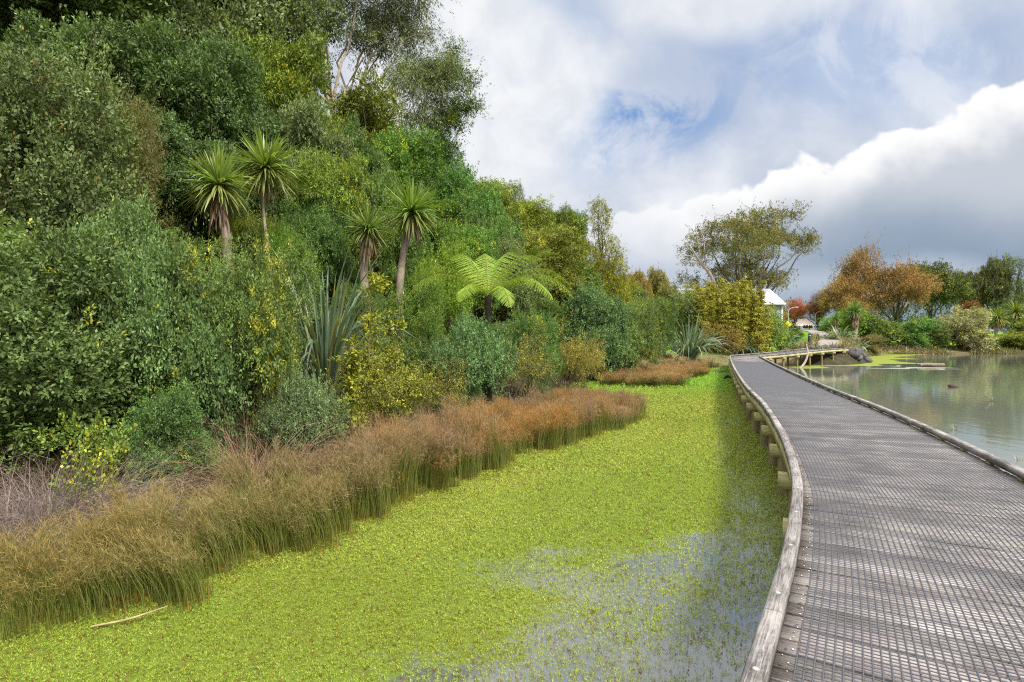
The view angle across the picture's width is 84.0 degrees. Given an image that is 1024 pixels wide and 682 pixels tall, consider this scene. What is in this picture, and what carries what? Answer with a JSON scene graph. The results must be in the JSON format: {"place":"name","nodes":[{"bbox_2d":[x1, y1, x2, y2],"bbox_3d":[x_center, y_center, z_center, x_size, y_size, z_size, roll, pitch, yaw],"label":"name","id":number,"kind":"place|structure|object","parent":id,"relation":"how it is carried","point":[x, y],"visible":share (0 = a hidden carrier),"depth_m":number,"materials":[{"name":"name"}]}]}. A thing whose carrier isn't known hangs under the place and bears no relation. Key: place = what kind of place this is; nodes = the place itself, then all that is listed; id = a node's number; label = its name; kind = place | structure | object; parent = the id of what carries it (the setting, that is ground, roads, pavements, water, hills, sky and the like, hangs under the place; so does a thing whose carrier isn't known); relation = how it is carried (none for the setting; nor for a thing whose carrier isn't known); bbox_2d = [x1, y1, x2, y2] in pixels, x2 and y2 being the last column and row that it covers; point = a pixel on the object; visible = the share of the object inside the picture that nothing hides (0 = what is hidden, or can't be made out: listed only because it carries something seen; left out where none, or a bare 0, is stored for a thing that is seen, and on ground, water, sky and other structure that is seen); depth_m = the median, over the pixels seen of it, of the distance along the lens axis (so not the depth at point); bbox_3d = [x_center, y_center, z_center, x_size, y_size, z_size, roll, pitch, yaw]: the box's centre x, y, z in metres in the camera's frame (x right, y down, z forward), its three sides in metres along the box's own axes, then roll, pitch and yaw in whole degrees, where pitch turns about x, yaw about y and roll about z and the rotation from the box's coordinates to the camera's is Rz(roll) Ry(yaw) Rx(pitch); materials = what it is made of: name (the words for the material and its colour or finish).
{"place":"outdoors","nodes":[
{"label":"outdoors","id":0,"kind":"place"},
{"bbox_2d":[0,119,1022,509],"bbox_3d":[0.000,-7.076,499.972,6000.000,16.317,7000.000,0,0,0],"label":"ground","id":1,"kind":"structure","parent":0,"point":[838,359],"depth_m":29.75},
{"bbox_2d":[0,208,88,320],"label":"shrub","id":2,"kind":"object","parent":1,"relation":"on","point":[7,237],"visible":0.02,"depth_m":11.14,"materials":[{"name":"green plant"}]},
{"bbox_2d":[0,444,97,499],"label":"sedge tussock","id":3,"kind":"object","parent":1,"relation":"on","point":[48,466],"visible":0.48,"depth_m":8.50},
{"bbox_2d":[0,22,146,254],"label":"shrub","id":4,"kind":"object","parent":1,"relation":"on","point":[67,183],"visible":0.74,"depth_m":13.42,"materials":[{"name":"green plant"}]},
{"bbox_2d":[0,210,172,457],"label":"shrub","id":5,"kind":"object","parent":1,"relation":"on","point":[39,330],"visible":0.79,"depth_m":8.73,"materials":[{"name":"green plant"}]},
{"bbox_2d":[32,408,145,518],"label":"shrub","id":6,"kind":"object","parent":1,"relation":"on","point":[94,437],"visible":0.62,"depth_m":7.82,"materials":[{"name":"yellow plant"}]},
{"bbox_2d":[0,2,200,128],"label":"broadleaf tree","id":7,"kind":"object","parent":1,"relation":"on","point":[106,32],"visible":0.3,"depth_m":20.74,"materials":[{"name":"green plant"}]},
{"bbox_2d":[0,0,205,54],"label":"broadleaf tree","id":8,"kind":"object","parent":1,"relation":"on","point":[74,5],"visible":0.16,"depth_m":25.71,"materials":[{"name":"green plant"}]},
{"bbox_2d":[0,433,213,580],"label":"sedge tussock","id":9,"kind":"object","parent":1,"relation":"on","point":[29,508],"visible":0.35,"depth_m":7.27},
{"bbox_2d":[38,66,184,240],"bbox_3d":[-11.659,-4.415,16.392,3.899,6.743,3.652,0,0,42],"label":"shrub","id":10,"kind":"object","parent":1,"relation":"on","point":[150,172],"visible":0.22,"depth_m":16.31,"materials":[{"name":"green plant"}]},
{"bbox_2d":[62,182,166,301],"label":"shrub","id":11,"kind":"object","parent":1,"relation":"on","point":[132,225],"visible":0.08,"depth_m":11.88,"materials":[{"name":"green plant"}]},
{"bbox_2d":[0,356,231,478],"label":"shrub","id":12,"kind":"object","parent":1,"relation":"on","point":[33,441],"visible":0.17,"depth_m":8.73,"materials":[{"name":"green plant"}]},
{"bbox_2d":[21,448,255,530],"bbox_3d":[-5.406,2.294,8.268,3.553,1.930,3.203,0,0,0],"label":"shrub","id":13,"kind":"object","parent":1,"relation":"on","point":[189,480],"visible":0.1,"depth_m":8.26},
{"bbox_2d":[0,0,281,66],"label":"broadleaf tree","id":14,"kind":"object","parent":1,"relation":"on","point":[132,6],"visible":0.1,"depth_m":26.35,"materials":[{"name":"green plant"}]},
{"bbox_2d":[64,216,253,470],"bbox_3d":[-6.362,0.108,10.226,2.816,4.747,2.946,0,0,-36],"label":"shrub","id":15,"kind":"object","parent":1,"relation":"on","point":[153,294],"visible":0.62,"depth_m":9.82,"materials":[{"name":"green plant"}]},
{"bbox_2d":[96,376,235,505],"bbox_3d":[-5.356,1.672,8.978,1.502,2.278,2.011,0,0,36],"label":"shrub","id":16,"kind":"object","parent":1,"relation":"on","point":[164,413],"visible":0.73,"depth_m":8.77,"materials":[{"name":"green plant"}]},
{"bbox_2d":[114,194,220,268],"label":"shrub","id":17,"kind":"object","parent":1,"relation":"on","point":[194,230],"visible":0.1,"depth_m":19.99,"materials":[{"name":"green plant"}]},
{"bbox_2d":[125,105,252,249],"bbox_3d":[-12.320,-4.939,20.044,5.393,6.113,5.597,0,0,-33],"label":"broadleaf tree","id":18,"kind":"object","parent":1,"relation":"on","point":[178,142],"visible":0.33,"depth_m":19.28,"materials":[{"name":"green plant"}]},
{"bbox_2d":[117,20,293,235],"bbox_3d":[-12.597,-8.725,24.102,6.940,9.371,8.286,0,0,34],"label":"broadleaf tree","id":19,"kind":"object","parent":1,"relation":"on","point":[218,85],"visible":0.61,"depth_m":22.46,"materials":[{"name":"green plant"}]},
{"bbox_2d":[173,142,261,273],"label":"cabbage tree","id":20,"kind":"object","parent":1,"relation":"on","point":[220,193],"visible":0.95,"depth_m":16.78,"materials":[{"name":"green plant"}]},
{"bbox_2d":[113,385,360,517],"bbox_3d":[-4.213,2.041,9.399,4.793,3.059,4.504,0,0,0],"label":"sedge tussock","id":21,"kind":"object","parent":1,"relation":"on","point":[257,460],"visible":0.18,"depth_m":9.19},
{"bbox_2d":[185,133,291,244],"bbox_3d":[-11.089,-4.976,22.476,4.237,6.387,3.549,0,0,-44],"label":"broadleaf tree","id":22,"kind":"object","parent":1,"relation":"on","point":[256,205],"visible":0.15,"depth_m":22.28,"materials":[{"name":"green plant"}]},
{"bbox_2d":[203,200,283,275],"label":"shrub","id":23,"kind":"object","parent":1,"relation":"on","point":[237,227],"visible":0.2,"depth_m":20.24,"materials":[{"name":"green plant"}]},
{"bbox_2d":[144,0,362,112],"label":"broadleaf tree","id":24,"kind":"object","parent":1,"relation":"on","point":[252,13],"visible":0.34,"depth_m":29.71,"materials":[{"name":"green plant"}]},
{"bbox_2d":[224,124,307,271],"bbox_3d":[-7.974,-3.267,18.510,2.776,7.534,2.919,0,0,0],"label":"cabbage tree","id":25,"kind":"object","parent":1,"relation":"on","point":[265,162],"visible":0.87,"depth_m":18.25,"materials":[{"name":"green plant"}]},
{"bbox_2d":[219,14,347,153],"bbox_3d":[-11.912,-10.055,29.146,6.440,11.638,6.380,0,0,-44],"label":"broadleaf tree","id":26,"kind":"object","parent":1,"relation":"on","point":[287,73],"visible":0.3,"depth_m":27.77,"materials":[{"name":"green plant"}]},
{"bbox_2d":[249,208,338,309],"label":"shrub","id":27,"kind":"object","parent":1,"relation":"on","point":[277,238],"visible":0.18,"depth_m":19.09,"materials":[{"name":"green plant"}]},
{"bbox_2d":[237,359,354,479],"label":"shrub","id":28,"kind":"object","parent":1,"relation":"on","point":[297,406],"visible":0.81,"depth_m":10.20,"materials":[{"name":"green plant"}]},
{"bbox_2d":[241,91,376,227],"bbox_3d":[-9.510,-6.071,24.848,5.830,9.459,5.617,0,0,30],"label":"broadleaf tree","id":29,"kind":"object","parent":1,"relation":"on","point":[306,118],"visible":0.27,"depth_m":23.89,"materials":[{"name":"green plant"}]},
{"bbox_2d":[274,190,358,304],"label":"broadleaf tree","id":30,"kind":"object","parent":1,"relation":"on","point":[320,228],"visible":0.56,"depth_m":20.97,"materials":[{"name":"green plant"}]},
{"bbox_2d":[278,136,386,307],"bbox_3d":[-7.479,-3.916,23.019,3.976,8.072,4.013,0,0,14],"label":"broadleaf tree","id":31,"kind":"object","parent":1,"relation":"on","point":[344,183],"visible":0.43,"depth_m":22.30,"materials":[{"name":"green plant"}]},
{"bbox_2d":[266,248,421,427],"bbox_3d":[-5.164,0.101,15.593,5.771,5.649,6.634,0,0,18],"label":"flax bush","id":32,"kind":"object","parent":1,"relation":"on","point":[323,346],"visible":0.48,"depth_m":15.10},
{"bbox_2d":[328,347,371,459],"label":"sapling","id":33,"kind":"object","parent":1,"relation":"on","point":[352,362],"visible":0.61,"depth_m":11.88,"materials":[{"name":"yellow plant"}]},
{"bbox_2d":[257,0,461,113],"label":"gum tree","id":34,"kind":"object","parent":1,"relation":"on","point":[383,19],"visible":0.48,"depth_m":39.36,"materials":[{"name":"green plant"}]},
{"bbox_2d":[328,271,391,392],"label":"shrub","id":35,"kind":"object","parent":1,"relation":"on","point":[361,295],"visible":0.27,"depth_m":17.28,"materials":[{"name":"green plant"}]},
{"bbox_2d":[341,203,395,298],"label":"cabbage tree","id":36,"kind":"object","parent":1,"relation":"on","point":[368,232],"visible":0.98,"depth_m":20.34,"materials":[{"name":"green plant"}]},
{"bbox_2d":[336,111,400,256],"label":"broadleaf tree","id":37,"kind":"object","parent":1,"relation":"on","point":[379,159],"visible":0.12,"depth_m":28.99,"materials":[{"name":"green plant"}]},
{"bbox_2d":[336,268,403,428],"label":"sapling","id":38,"kind":"object","parent":1,"relation":"on","point":[375,280],"visible":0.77,"depth_m":13.00,"materials":[{"name":"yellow plant"}]},
{"bbox_2d":[325,65,424,174],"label":"broadleaf tree","id":39,"kind":"object","parent":1,"relation":"on","point":[370,121],"visible":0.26,"depth_m":34.26,"materials":[{"name":"green plant"}]},
{"bbox_2d":[324,323,444,431],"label":"shrub","id":40,"kind":"object","parent":1,"relation":"on","point":[390,383],"visible":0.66,"depth_m":12.64,"materials":[{"name":"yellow plant"}]},
{"bbox_2d":[350,160,428,280],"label":"broadleaf tree","id":41,"kind":"object","parent":1,"relation":"on","point":[379,194],"visible":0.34,"depth_m":25.84,"materials":[{"name":"green plant"}]},
{"bbox_2d":[340,329,448,408],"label":"shrub","id":42,"kind":"object","parent":1,"relation":"on","point":[422,349],"visible":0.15,"depth_m":16.99,"materials":[{"name":"green plant"}]},
{"bbox_2d":[371,307,423,422],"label":"sapling","id":43,"kind":"object","parent":1,"relation":"on","point":[399,325],"visible":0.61,"depth_m":13.56,"materials":[{"name":"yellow plant"}]},
{"bbox_2d":[367,118,446,235],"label":"broadleaf tree","id":44,"kind":"object","parent":1,"relation":"on","point":[416,160],"visible":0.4,"depth_m":32.65,"materials":[{"name":"green plant"}]},
{"bbox_2d":[378,237,437,326],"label":"broadleaf tree","id":45,"kind":"object","parent":1,"relation":"on","point":[408,265],"visible":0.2,"depth_m":25.74,"materials":[{"name":"green plant"}]},
{"bbox_2d":[378,174,447,344],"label":"cabbage tree","id":46,"kind":"object","parent":1,"relation":"on","point":[413,217],"visible":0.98,"depth_m":21.84,"materials":[{"name":"green plant"}]},
{"bbox_2d":[382,261,455,365],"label":"shrub","id":47,"kind":"object","parent":1,"relation":"on","point":[431,325],"visible":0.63,"depth_m":21.84,"materials":[{"name":"green plant"}]},
{"bbox_2d":[387,341,472,428],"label":"shrub","id":48,"kind":"object","parent":1,"relation":"on","point":[451,388],"visible":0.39,"depth_m":14.74,"materials":[{"name":"green plant"}]},
{"bbox_2d":[379,36,485,185],"bbox_3d":[-6.725,-13.387,39.829,7.424,17.380,8.433,0,0,34],"label":"gum tree","id":49,"kind":"object","parent":1,"relation":"on","point":[428,72],"visible":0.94,"depth_m":39.63,"materials":[{"name":"green plant"}]},
{"bbox_2d":[396,185,484,263],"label":"broadleaf tree","id":50,"kind":"object","parent":1,"relation":"on","point":[452,208],"visible":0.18,"depth_m":31.92,"materials":[{"name":"green plant"}]},
{"bbox_2d":[406,224,479,341],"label":"shrub","id":51,"kind":"object","parent":1,"relation":"on","point":[455,307],"visible":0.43,"depth_m":24.87,"materials":[{"name":"green plant"}]},
{"bbox_2d":[410,123,480,198],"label":"broadleaf tree","id":52,"kind":"object","parent":1,"relation":"on","point":[445,143],"visible":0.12,"depth_m":42.34,"materials":[{"name":"green plant"}]},
{"bbox_2d":[416,31,494,173],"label":"skyline tree","id":53,"kind":"object","parent":1,"relation":"on","point":[458,115],"visible":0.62,"depth_m":42.23,"materials":[{"name":"green plant"}]},
{"bbox_2d":[409,304,521,423],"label":"shrub","id":54,"kind":"object","parent":1,"relation":"on","point":[474,341],"visible":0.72,"depth_m":16.75,"materials":[{"name":"green plant"}]},
{"bbox_2d":[434,219,503,319],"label":"broadleaf tree","id":55,"kind":"object","parent":1,"relation":"on","point":[486,242],"visible":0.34,"depth_m":29.45,"materials":[{"name":"green plant"}]},
{"bbox_2d":[430,151,509,227],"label":"broadleaf tree","id":56,"kind":"object","parent":1,"relation":"on","point":[454,180],"visible":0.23,"depth_m":40.34,"materials":[{"name":"green plant"}]},
{"bbox_2d":[408,252,573,405],"bbox_3d":[-0.662,-0.063,17.911,5.245,5.882,3.467,0,0,0],"label":"tree fern","id":57,"kind":"object","parent":1,"relation":"on","point":[483,288],"visible":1,"depth_m":17.94,"materials":[{"name":"green plant"}]},
{"bbox_2d":[460,195,526,253],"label":"broadleaf tree","id":58,"kind":"object","parent":1,"relation":"on","point":[495,222],"visible":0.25,"depth_m":38.80,"materials":[{"name":"green plant"}]},
{"bbox_2d":[472,175,522,229],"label":"broadleaf tree","id":59,"kind":"object","parent":1,"relation":"on","point":[506,194],"visible":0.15,"depth_m":48.54,"materials":[{"name":"green plant"}]},
{"bbox_2d":[461,320,560,402],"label":"shrub","id":60,"kind":"object","parent":1,"relation":"on","point":[520,362],"visible":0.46,"depth_m":20.87,"materials":[{"name":"green plant"}]},
{"bbox_2d":[474,228,552,322],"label":"broadleaf tree","id":61,"kind":"object","parent":1,"relation":"on","point":[526,295],"visible":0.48,"depth_m":33.15,"materials":[{"name":"green plant"}]},
{"bbox_2d":[499,193,556,234],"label":"broadleaf tree","id":62,"kind":"object","parent":1,"relation":"on","point":[533,216],"visible":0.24,"depth_m":50.11,"materials":[{"name":"green plant"}]},
{"bbox_2d":[496,300,567,399],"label":"shrub","id":63,"kind":"object","parent":1,"relation":"on","point":[549,331],"visible":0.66,"depth_m":23.62,"materials":[{"name":"green plant"}]},
{"bbox_2d":[498,292,585,338],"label":"shrub","id":64,"kind":"object","parent":1,"relation":"on","point":[557,310],"visible":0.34,"depth_m":35.37,"materials":[{"name":"green plant"}]},
{"bbox_2d":[515,220,589,303],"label":"broadleaf tree","id":65,"kind":"object","parent":1,"relation":"on","point":[559,243],"visible":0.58,"depth_m":39.93,"materials":[{"name":"green plant"}]},
{"bbox_2d":[541,207,592,256],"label":"broadleaf tree","id":66,"kind":"object","parent":1,"relation":"on","point":[579,218],"visible":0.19,"depth_m":56.52,"materials":[{"name":"green plant"}]},
{"bbox_2d":[527,308,609,392],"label":"shrub","id":67,"kind":"object","parent":1,"relation":"on","point":[581,354],"visible":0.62,"depth_m":24.40,"materials":[{"name":"green plant"}]},
{"bbox_2d":[533,251,613,314],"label":"broadleaf tree","id":68,"kind":"object","parent":1,"relation":"on","point":[587,273],"visible":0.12,"depth_m":42.85,"materials":[{"name":"green plant"}]},
{"bbox_2d":[565,329,608,388],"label":"shrub","id":69,"kind":"object","parent":1,"relation":"on","point":[594,363],"visible":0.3,"depth_m":29.57,"materials":[{"name":"green plant"}]},
{"bbox_2d":[557,276,633,379],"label":"shrub","id":70,"kind":"object","parent":1,"relation":"on","point":[604,308],"visible":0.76,"depth_m":35.09,"materials":[{"name":"green plant"}]},
{"bbox_2d":[574,194,646,314],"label":"broadleaf tree","id":71,"kind":"object","parent":1,"relation":"on","point":[601,260],"visible":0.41,"depth_m":51.41,"materials":[{"name":"green plant"}]},
{"bbox_2d":[602,301,646,370],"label":"shrub","id":72,"kind":"object","parent":1,"relation":"on","point":[633,344],"visible":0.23,"depth_m":37.03,"materials":[{"name":"green plant"}]},
{"bbox_2d":[613,292,670,369],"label":"shrub","id":73,"kind":"object","parent":1,"relation":"on","point":[639,319],"visible":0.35,"depth_m":38.18,"materials":[{"name":"green plant"}]},
{"bbox_2d":[644,262,670,312],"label":"tree","id":74,"kind":"object","parent":1,"relation":"on","point":[657,278],"visible":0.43,"depth_m":122.97,"materials":[{"name":"green plant"}]},
{"bbox_2d":[638,293,679,357],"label":"shrub","id":75,"kind":"object","parent":1,"relation":"on","point":[669,331],"visible":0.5,"depth_m":49.47,"materials":[{"name":"green plant"}]},
{"bbox_2d":[666,277,715,341],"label":"shrub","id":76,"kind":"object","parent":1,"relation":"on","point":[688,308],"visible":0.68,"depth_m":62.67,"materials":[{"name":"green plant"}]},
{"bbox_2d":[665,311,732,362],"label":"flax bush","id":77,"kind":"object","parent":1,"relation":"on","point":[689,348],"visible":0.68,"depth_m":51.19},
{"bbox_2d":[690,310,749,354],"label":"shrub","id":78,"kind":"object","parent":1,"relation":"on","point":[735,342],"visible":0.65,"depth_m":59.51,"materials":[{"name":"green plant"}]},
{"bbox_2d":[675,276,774,354],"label":"golden bamboo","id":79,"kind":"object","parent":1,"relation":"on","point":[736,303],"visible":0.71,"depth_m":62.09,"materials":[{"name":"yellow plant"}]},
{"bbox_2d":[670,196,821,294],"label":"tree","id":80,"kind":"object","parent":1,"relation":"on","point":[760,233],"visible":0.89,"depth_m":93.92,"materials":[{"name":"green leaf"},{"name":"bark"}]},
{"bbox_2d":[760,299,809,348],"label":"shrub","id":81,"kind":"object","parent":1,"relation":"on","point":[779,332],"visible":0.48,"depth_m":66.22,"materials":[{"name":"green plant"}]},
{"bbox_2d":[816,303,870,336],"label":"shrub","id":82,"kind":"object","parent":1,"relation":"on","point":[846,321],"visible":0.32,"depth_m":101.80,"materials":[{"name":"green plant"}]},
{"bbox_2d":[814,269,884,318],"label":"autumn tree","id":83,"kind":"object","parent":1,"relation":"on","point":[831,295],"visible":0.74,"depth_m":118.43,"materials":[{"name":"orange plant"}]},
{"bbox_2d":[824,232,901,309],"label":"autumn tree","id":84,"kind":"object","parent":1,"relation":"on","point":[856,260],"visible":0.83,"depth_m":120.68,"materials":[{"name":"orange plant"}]},
{"bbox_2d":[728,348,1023,681],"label":"boardwalk","id":85,"kind":"structure","parent":1,"relation":"on","point":[914,581],"depth_m":4.42,"materials":[{"name":"grey wood"}]},
{"bbox_2d":[858,311,909,347],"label":"shrub","id":86,"kind":"object","parent":1,"relation":"on","point":[879,326],"visible":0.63,"depth_m":101.03,"materials":[{"name":"green plant"}]},
{"bbox_2d":[764,329,1023,356],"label":"bank grass","id":87,"kind":"structure","parent":1,"relation":"on","point":[846,342],"depth_m":97.23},
{"bbox_2d":[856,253,945,324],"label":"autumn tree","id":88,"kind":"object","parent":1,"relation":"on","point":[907,284],"visible":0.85,"depth_m":118.42,"materials":[{"name":"orange plant"}]},
{"bbox_2d":[778,296,1023,332],"bbox_3d":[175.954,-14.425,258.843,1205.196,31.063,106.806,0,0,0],"label":"distant trees","id":89,"kind":"object","parent":1,"relation":"on","point":[917,309],"visible":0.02,"depth_m":237.50,"materials":[{"name":"plant"}]},
{"bbox_2d":[888,315,949,348],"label":"shrub","id":90,"kind":"object","parent":1,"relation":"on","point":[915,328],"visible":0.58,"depth_m":100.76,"materials":[{"name":"green plant"}]},
{"bbox_2d":[895,258,974,323],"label":"tree","id":91,"kind":"object","parent":1,"relation":"on","point":[953,289],"visible":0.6,"depth_m":128.43,"materials":[{"name":"green plant"}]},
{"bbox_2d":[932,302,999,352],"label":"shrub","id":92,"kind":"object","parent":1,"relation":"on","point":[964,323],"visible":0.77,"depth_m":99.86,"materials":[{"name":"green plant"}]},
{"bbox_2d":[970,249,1016,328],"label":"tree","id":93,"kind":"object","parent":1,"relation":"on","point":[990,278],"visible":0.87,"depth_m":136.58,"materials":[{"name":"green plant"}]},
{"bbox_2d":[985,256,1023,330],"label":"conifer","id":94,"kind":"object","parent":1,"relation":"on","point":[1018,283],"visible":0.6,"depth_m":133.81,"materials":[{"name":"green plant"}]},
{"bbox_2d":[990,329,1023,347],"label":"shrub","id":95,"kind":"object","parent":1,"relation":"on","point":[1013,337],"visible":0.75,"depth_m":102.98,"materials":[{"name":"green plant"}]},
{"bbox_2d":[0,354,1023,681],"bbox_3d":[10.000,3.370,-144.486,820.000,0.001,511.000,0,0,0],"label":"water","id":96,"kind":"structure","parent":0,"point":[966,406],"depth_m":6.31,"materials":[{"name":"liquid"}]},
{"bbox_2d":[134,214,323,467],"bbox_3d":[-5.266,0.059,11.007,3.679,5.146,2.970,0,0,7],"label":"shrub","id":97,"kind":"object","parent":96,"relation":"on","point":[242,288],"visible":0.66,"depth_m":10.38,"materials":[{"name":"green plant"}]},
{"bbox_2d":[224,285,300,467],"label":"shrub","id":98,"kind":"object","parent":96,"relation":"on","point":[265,393],"visible":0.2,"depth_m":10.82,"materials":[{"name":"green plant"}]},
{"bbox_2d":[0,384,650,642],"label":"rush bed","id":99,"kind":"object","parent":96,"relation":"on","point":[392,460],"visible":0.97,"depth_m":7.25,"materials":[{"name":"plant"}]},
{"bbox_2d":[0,366,787,681],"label":"pond weed","id":100,"kind":"object","parent":96,"relation":"on","point":[714,378],"visible":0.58,"depth_m":6.68,"materials":[{"name":"green plant"}]},
{"bbox_2d":[589,360,711,388],"bbox_3d":[9.575,1.950,38.433,6.886,1.184,17.213,0,0,25],"label":"rush bed","id":101,"kind":"object","parent":96,"relation":"on","point":[665,373],"visible":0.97,"depth_m":32.83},
{"bbox_2d":[634,352,719,367],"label":"rush bed","id":102,"kind":"object","parent":96,"relation":"on","point":[669,358],"visible":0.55,"depth_m":48.91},
{"bbox_2d":[28,0,1023,332],"label":"sky","id":103,"kind":"structure","parent":0,"point":[902,121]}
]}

